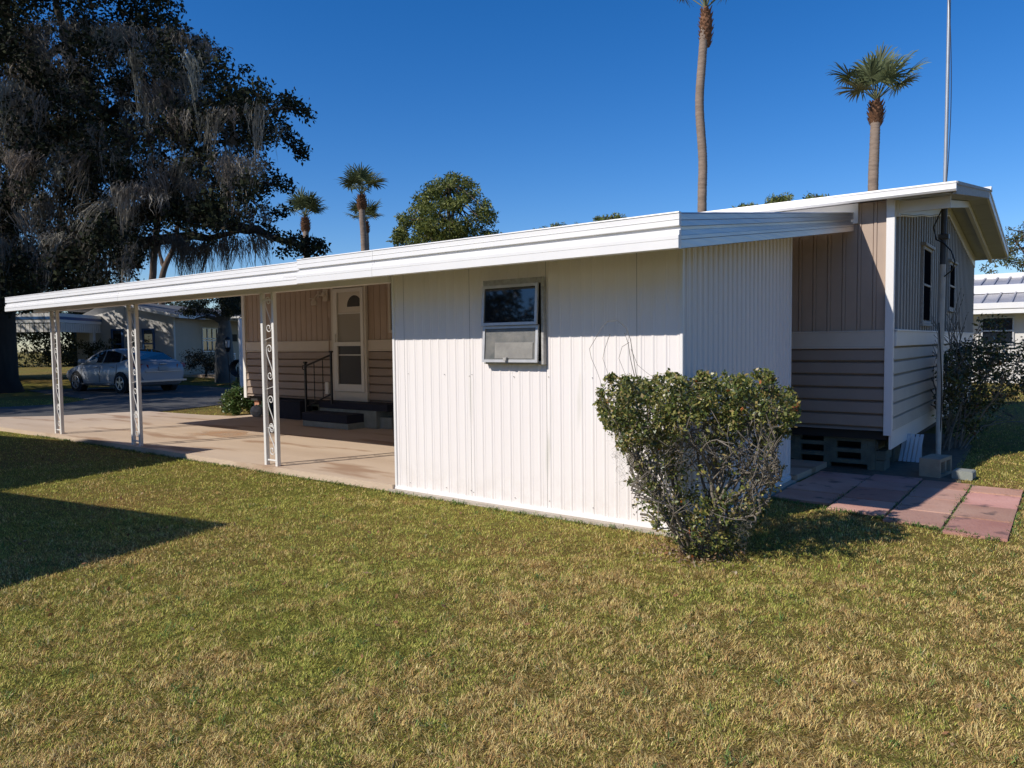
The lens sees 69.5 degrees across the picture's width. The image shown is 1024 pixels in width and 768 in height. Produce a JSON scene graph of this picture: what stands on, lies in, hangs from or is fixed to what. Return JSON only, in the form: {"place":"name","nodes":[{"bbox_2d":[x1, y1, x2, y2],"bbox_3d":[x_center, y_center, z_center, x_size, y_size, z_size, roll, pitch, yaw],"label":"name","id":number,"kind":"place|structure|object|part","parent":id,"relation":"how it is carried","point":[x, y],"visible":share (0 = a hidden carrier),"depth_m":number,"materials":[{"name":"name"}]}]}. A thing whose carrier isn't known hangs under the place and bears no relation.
{"place":"outdoors","nodes":[
{"label":"outdoors","id":0,"kind":"place"},
{"bbox_2d":[0,385,240,416],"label":"road","id":1,"kind":"structure","parent":0,"point":[112,400],"depth_m":20.27,"materials":[{"name":"grey asphalt"}]},
{"bbox_2d":[66,348,186,392],"bbox_3d":[-13.449,-0.474,25.569,4.700,1.505,2.040,1,4,32],"label":"parked car","id":2,"kind":"object","parent":1,"relation":"on","point":[111,368],"visible":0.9,"depth_m":24.63,"materials":[{"name":"grey paint"}]},
{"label":"side window","id":3,"kind":"part","parent":2,"relation":"part of","materials":[{"name":"black glass"}]},
{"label":"side window","id":4,"kind":"part","parent":2,"relation":"part of","materials":[{"name":"black glass"}]},
{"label":"rear window","id":5,"kind":"part","parent":2,"relation":"part of","materials":[{"name":"blue glass"}]},
{"bbox_2d":[224,336,230,388],"bbox_3d":[-10.005,-0.745,26.023,0.240,1.856,0.240,-2,4,-30],"label":"lamp post","id":6,"kind":"object","parent":1,"relation":"on","point":[227,340],"visible":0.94,"depth_m":25.96,"materials":[{"name":"black metal"}]},
{"bbox_2d":[238,318,243,387],"bbox_3d":[-8.793,-0.921,23.950,0.130,2.400,0.124,2,4,37],"label":"white pole","id":7,"kind":"object","parent":1,"relation":"on","point":[240,351],"visible":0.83,"depth_m":23.89,"materials":[{"name":"metal"}]},
{"bbox_2d":[0,411,826,490],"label":"driveway","id":8,"kind":"structure","parent":0,"point":[364,457],"depth_m":10.97,"materials":[{"name":"concrete"}]},
{"bbox_2d":[202,431,240,435],"bbox_3d":[-4.540,0.805,11.957,2.182,0.001,1.008,0,3,14],"label":"driveway stain","id":9,"kind":"object","parent":8,"relation":"on","point":[213,433],"visible":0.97,"depth_m":12.01,"materials":[{"name":"beige concrete"}]},
{"bbox_2d":[250,405,262,416],"bbox_3d":[-5.149,0.541,14.897,0.305,0.253,0.256,2,4,37],"label":"landscape rock","id":10,"kind":"object","parent":8,"relation":"on","point":[256,410],"visible":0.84,"depth_m":14.81,"materials":[{"name":"grey stone"}]},
{"bbox_2d":[259,399,270,414],"bbox_3d":[-5.028,0.471,15.075,0.380,0.310,0.120,2,4,37],"label":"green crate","id":11,"kind":"object","parent":8,"relation":"on","point":[261,405],"visible":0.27,"depth_m":15.04,"materials":[{"name":"green plastic"}]},
{"bbox_2d":[270,399,310,419],"bbox_3d":[-4.328,0.489,14.401,0.990,0.370,0.290,2,4,37],"label":"storage tote","id":12,"kind":"object","parent":8,"relation":"on","point":[294,409],"visible":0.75,"depth_m":14.22,"materials":[{"name":"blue plastic"}]},
{"bbox_2d":[302,400,393,429],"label":"entry steps","id":13,"kind":"structure","parent":8,"relation":"on","point":[343,414],"depth_m":12.60,"materials":[{"name":"grey concrete"}]},
{"bbox_2d":[302,351,332,411],"bbox_3d":[-3.460,-0.028,13.139,0.658,1.120,0.069,1,3,21],"label":"handrail","id":14,"kind":"object","parent":13,"relation":"attached to","point":[305,365],"visible":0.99,"depth_m":13.12,"materials":[{"name":"black metal"}]},
{"bbox_2d":[380,416,393,428],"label":"concrete block","id":15,"kind":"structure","parent":8,"relation":"on","point":[387,422],"depth_m":12.43,"materials":[{"name":"grey concrete"}]},
{"bbox_2d":[5,211,853,466],"bbox_3d":[-2.412,-0.521,10.168,12.277,2.800,4.276,2,4,37],"label":"carport","id":16,"kind":"object","parent":8,"relation":"on","point":[661,231],"visible":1,"depth_m":6.79,"materials":[{"name":"white paint"}]},
{"bbox_2d":[0,352,1023,767],"bbox_3d":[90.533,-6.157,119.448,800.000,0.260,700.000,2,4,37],"label":"ground","id":17,"kind":"structure","parent":0,"point":[34,378],"depth_m":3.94,"materials":[{"name":"green plant"}]},
{"bbox_2d":[16,275,78,367],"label":"shade tree","id":18,"kind":"object","parent":17,"relation":"on","point":[45,358],"visible":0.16,"depth_m":51.48,"materials":[{"name":"green plant"}]},
{"bbox_2d":[16,313,101,353],"bbox_3d":[-19.894,-1.493,30.812,4.675,2.680,5.075,-1,3,-3],"label":"neighbour carport","id":19,"kind":"object","parent":17,"relation":"on","point":[86,323],"visible":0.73,"depth_m":28.89,"materials":[{"name":"white paint"}]},
{"bbox_2d":[61,270,120,365],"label":"shade tree","id":20,"kind":"object","parent":17,"relation":"on","point":[66,343],"visible":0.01,"depth_m":54.11,"materials":[{"name":"green plant"}]},
{"bbox_2d":[64,337,140,365],"bbox_3d":[-16.595,-1.061,30.497,3.979,2.016,0.760,-1,3,0],"label":"bush","id":21,"kind":"object","parent":17,"relation":"on","point":[91,349],"visible":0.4,"depth_m":30.45,"materials":[{"name":"green plant"}]},
{"bbox_2d":[68,304,241,377],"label":"porch house","id":22,"kind":"structure","parent":17,"relation":"on","point":[168,331],"depth_m":31.70,"materials":[{"name":"paint"}]},
{"bbox_2d":[110,329,123,348],"bbox_3d":[-16.919,-1.714,31.663,0.560,1.300,0.040,0,3,5],"label":"window","id":23,"kind":"structure","parent":22,"relation":"in","point":[118,333],"depth_m":31.64,"materials":[{"name":"blue"}]},
{"bbox_2d":[141,328,154,349],"bbox_3d":[-15.529,-1.723,31.533,0.560,1.300,0.040,0,3,5],"label":"window","id":24,"kind":"structure","parent":22,"relation":"in","point":[148,334],"depth_m":31.52,"materials":[{"name":"blue"}]},
{"bbox_2d":[201,327,217,351],"bbox_3d":[-14.092,-2.061,34.435,0.050,1.130,1.400,0,3,5],"label":"window","id":25,"kind":"structure","parent":22,"relation":"in","point":[209,335],"depth_m":34.32,"materials":[{"name":"white glass"}]},
{"bbox_2d":[232,334,236,340],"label":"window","id":26,"kind":"structure","parent":22,"relation":"in","point":[234,336],"depth_m":36.83,"materials":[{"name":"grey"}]},
{"bbox_2d":[140,199,187,303],"bbox_3d":[-19.061,-5.606,40.240,3.745,10.250,4.494,-2,3,-23],"label":"slender tree","id":27,"kind":"object","parent":17,"relation":"on","point":[154,274],"visible":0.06,"depth_m":39.91,"materials":[{"name":"brown plant"}]},
{"bbox_2d":[0,0,331,393],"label":"live oak","id":28,"kind":"object","parent":17,"relation":"on","point":[83,152],"visible":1,"depth_m":20.70,"materials":[{"name":"green plant"}]},
{"bbox_2d":[158,187,220,304],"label":"slender tree","id":29,"kind":"object","parent":17,"relation":"on","point":[165,263],"visible":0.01,"depth_m":40.90,"materials":[{"name":"brown plant"}]},
{"bbox_2d":[181,348,214,376],"bbox_3d":[-12.810,-0.927,30.576,1.502,1.250,1.979,2,4,37],"label":"dark bush","id":30,"kind":"object","parent":17,"relation":"on","point":[206,363],"visible":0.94,"depth_m":30.46,"materials":[{"name":"green plant"}]},
{"bbox_2d":[157,297,240,308],"bbox_3d":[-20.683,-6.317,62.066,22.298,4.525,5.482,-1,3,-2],"label":"shade tree","id":31,"kind":"object","parent":17,"relation":"on","point":[176,304],"visible":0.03,"depth_m":61.47,"materials":[{"name":"green plant"}]},
{"bbox_2d":[175,296,241,382],"bbox_3d":[-11.336,-2.012,28.941,4.498,3.918,4.007,-1,3,-6],"label":"yard tree","id":32,"kind":"object","parent":17,"relation":"on","point":[228,308],"visible":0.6,"depth_m":28.62,"materials":[{"name":"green plant"}]},
{"bbox_2d":[229,359,239,388],"bbox_3d":[-9.412,-0.287,25.548,0.538,1.137,0.654,2,4,37],"label":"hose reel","id":33,"kind":"object","parent":17,"relation":"on","point":[232,369],"visible":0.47,"depth_m":25.48,"materials":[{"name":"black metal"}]},
{"bbox_2d":[218,383,254,415],"bbox_3d":[-5.845,0.347,15.765,0.987,0.750,0.882,2,4,37],"label":"round bush","id":34,"kind":"object","parent":17,"relation":"on","point":[235,400],"visible":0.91,"depth_m":15.53,"materials":[{"name":"green plant"}]},
{"bbox_2d":[277,185,327,256],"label":"cabbage palm","id":35,"kind":"object","parent":17,"relation":"on","point":[308,203],"visible":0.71,"depth_m":45.66,"materials":[{"name":"green plant"}]},
{"bbox_2d":[336,162,388,250],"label":"cabbage palm","id":36,"kind":"object","parent":17,"relation":"on","point":[358,176],"visible":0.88,"depth_m":43.77,"materials":[{"name":"green plant"}]},
{"bbox_2d":[342,197,384,249],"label":"cabbage palm","id":37,"kind":"object","parent":17,"relation":"on","point":[371,211],"visible":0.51,"depth_m":47.77,"materials":[{"name":"green plant"}]},
{"bbox_2d":[386,171,501,246],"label":"tree","id":38,"kind":"object","parent":17,"relation":"on","point":[429,226],"visible":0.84,"depth_m":58.64,"materials":[{"name":"green plant"}]},
{"bbox_2d":[5,476,1002,767],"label":"fallen leaves","id":39,"kind":"object","parent":17,"relation":"on","point":[443,606],"visible":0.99,"depth_m":4.43,"materials":[{"name":"brown plant"}]},
{"bbox_2d":[0,434,1023,767],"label":"lawn weeds","id":40,"kind":"object","parent":17,"relation":"on","point":[580,522],"visible":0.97,"depth_m":4.49,"materials":[{"name":"green plant"}]},
{"bbox_2d":[534,222,577,228],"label":"treetop pine","id":41,"kind":"object","parent":17,"relation":"on","point":[555,224],"visible":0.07,"depth_m":91.30,"materials":[{"name":"green plant"}]},
{"bbox_2d":[388,480,795,537],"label":"slab","id":42,"kind":"structure","parent":17,"relation":"on","point":[618,525],"depth_m":6.44,"materials":[{"name":"white concrete"}]},
{"bbox_2d":[391,238,791,529],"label":"storage shed","id":43,"kind":"structure","parent":42,"relation":"on","point":[496,380],"depth_m":6.38,"materials":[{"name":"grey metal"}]},
{"bbox_2d":[481,276,546,364],"bbox_3d":[-0.003,-0.541,6.399,0.652,0.740,0.116,2,4,37],"label":"window","id":44,"kind":"structure","parent":43,"relation":"in","point":[513,317],"depth_m":6.36,"materials":[{"name":"grey"}]},
{"bbox_2d":[593,212,626,221],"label":"treetop pine","id":45,"kind":"object","parent":17,"relation":"on","point":[603,217],"visible":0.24,"depth_m":89.53,"materials":[{"name":"green plant"}]},
{"bbox_2d":[241,181,1008,470],"bbox_3d":[1.569,-1.340,17.710,17.041,3.650,13.016,2,4,37],"label":"mobile home","id":46,"kind":"object","parent":17,"relation":"on","point":[865,296],"visible":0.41,"depth_m":8.59,"materials":[{"name":"beige metal"}]},
{"bbox_2d":[330,285,369,401],"bbox_3d":[-2.922,-0.723,13.228,0.930,2.115,0.120,2,4,37],"label":"storm door","id":47,"kind":"structure","parent":46,"relation":"in","point":[349,305],"depth_m":13.21,"materials":[{"name":"beige metal"}]},
{"bbox_2d":[388,283,391,332],"bbox_3d":[-1.660,-1.314,12.262,1.100,0.900,0.045,2,4,37],"label":"window","id":48,"kind":"structure","parent":46,"relation":"in","point":[389,284],"depth_m":12.57,"materials":[{"name":"brown glass"}]},
{"bbox_2d":[920,242,935,326],"bbox_3d":[5.351,-1.266,9.497,0.058,1.040,0.760,2,4,37],"label":"window","id":49,"kind":"structure","parent":46,"relation":"in","point":[926,276],"depth_m":9.48,"materials":[{"name":"black"}]},
{"bbox_2d":[947,259,957,312],"bbox_3d":[6.846,-1.515,11.464,0.058,0.790,0.760,2,4,37],"label":"window","id":50,"kind":"structure","parent":46,"relation":"in","point":[952,275],"depth_m":11.43,"materials":[{"name":"black"}]},
{"bbox_2d":[610,524,775,574],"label":"leaf litter","id":51,"kind":"object","parent":17,"relation":"on","point":[678,550],"visible":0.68,"depth_m":5.00,"materials":[{"name":"brown plant"}]},
{"bbox_2d":[589,320,801,559],"bbox_3d":[1.292,0.406,5.157,1.421,1.710,1.675,2,4,37],"label":"corner shrub","id":52,"kind":"object","parent":17,"relation":"on","point":[681,406],"visible":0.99,"depth_m":4.87,"materials":[{"name":"green plant"}]},
{"bbox_2d":[673,0,726,211],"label":"cabbage palm","id":53,"kind":"object","parent":17,"relation":"on","point":[705,28],"visible":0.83,"depth_m":30.84,"materials":[{"name":"brown plant"}]},
{"bbox_2d":[731,202,757,207],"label":"treetop pine","id":54,"kind":"object","parent":17,"relation":"on","point":[747,204],"visible":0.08,"depth_m":81.72,"materials":[{"name":"green plant"}]},
{"bbox_2d":[764,191,793,203],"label":"treetop pine","id":55,"kind":"object","parent":17,"relation":"on","point":[776,199],"visible":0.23,"depth_m":78.96,"materials":[{"name":"green plant"}]},
{"bbox_2d":[802,191,829,199],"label":"treetop pine","id":56,"kind":"object","parent":17,"relation":"on","point":[811,195],"visible":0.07,"depth_m":79.75,"materials":[{"name":"green plant"}]},
{"bbox_2d":[825,42,929,190],"bbox_3d":[13.946,-6.598,28.105,3.738,12.763,2.280,-1,3,-1],"label":"cabbage palm","id":57,"kind":"object","parent":17,"relation":"on","point":[874,71],"visible":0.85,"depth_m":27.81,"materials":[{"name":"green plant"}]},
{"bbox_2d":[820,433,971,482],"bbox_3d":[5.308,0.882,9.601,1.375,0.001,4.400,2,4,37],"label":"dirt strip","id":58,"kind":"object","parent":17,"relation":"on","point":[902,468],"visible":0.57,"depth_m":8.54,"materials":[{"name":"brown soil"}]},
{"bbox_2d":[898,434,923,461],"bbox_3d":[4.765,0.761,8.811,0.246,0.320,0.140,2,4,37],"label":"splash block","id":59,"kind":"object","parent":58,"relation":"on","point":[911,449],"depth_m":8.80,"materials":[{"name":"grey plastic"}]},
{"bbox_2d":[919,454,951,477],"bbox_3d":[4.574,0.884,7.971,0.400,0.200,0.200,-4,4,-44],"label":"cinder block","id":60,"kind":"object","parent":58,"relation":"on","point":[936,465],"depth_m":7.87,"materials":[{"name":"grey concrete"}]},
{"bbox_2d":[933,0,955,453],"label":"antenna mast","id":61,"kind":"object","parent":58,"relation":"on","point":[943,236],"visible":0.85,"depth_m":8.88,"materials":[{"name":"grey metal"}]},
{"bbox_2d":[951,468,975,480],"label":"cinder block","id":62,"kind":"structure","parent":58,"relation":"on","point":[964,474],"depth_m":7.70,"materials":[{"name":"grey concrete"}]},
{"bbox_2d":[930,289,1023,450],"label":"leggy shrub","id":63,"kind":"object","parent":58,"relation":"on","point":[979,366],"visible":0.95,"depth_m":9.76,"materials":[{"name":"green plant"}]},
{"bbox_2d":[972,272,1023,382],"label":"white house","id":64,"kind":"structure","parent":17,"relation":"on","point":[995,295],"depth_m":24.55,"materials":[{"name":"paint"}]},
{"bbox_2d":[981,316,1014,347],"bbox_3d":[16.034,-1.713,24.381,0.920,1.020,0.090,2,4,37],"label":"window","id":65,"kind":"structure","parent":64,"relation":"in","point":[1011,319],"depth_m":24.32,"materials":[{"name":"glass"}]},
{"bbox_2d":[978,221,1023,273],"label":"broadleaf tree","id":66,"kind":"object","parent":17,"relation":"on","point":[1016,241],"visible":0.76,"depth_m":45.61,"materials":[{"name":"green plant"}]},
{"bbox_2d":[0,0,1023,351],"label":"sky","id":67,"kind":"structure","parent":0,"point":[569,112],"materials":[{"name":"blue"}]},
{"bbox_2d":[772,471,1022,541],"bbox_3d":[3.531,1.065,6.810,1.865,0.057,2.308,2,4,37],"label":"path","id":68,"kind":"structure","parent":0,"point":[983,511],"depth_m":6.69,"materials":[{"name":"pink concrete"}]}
]}

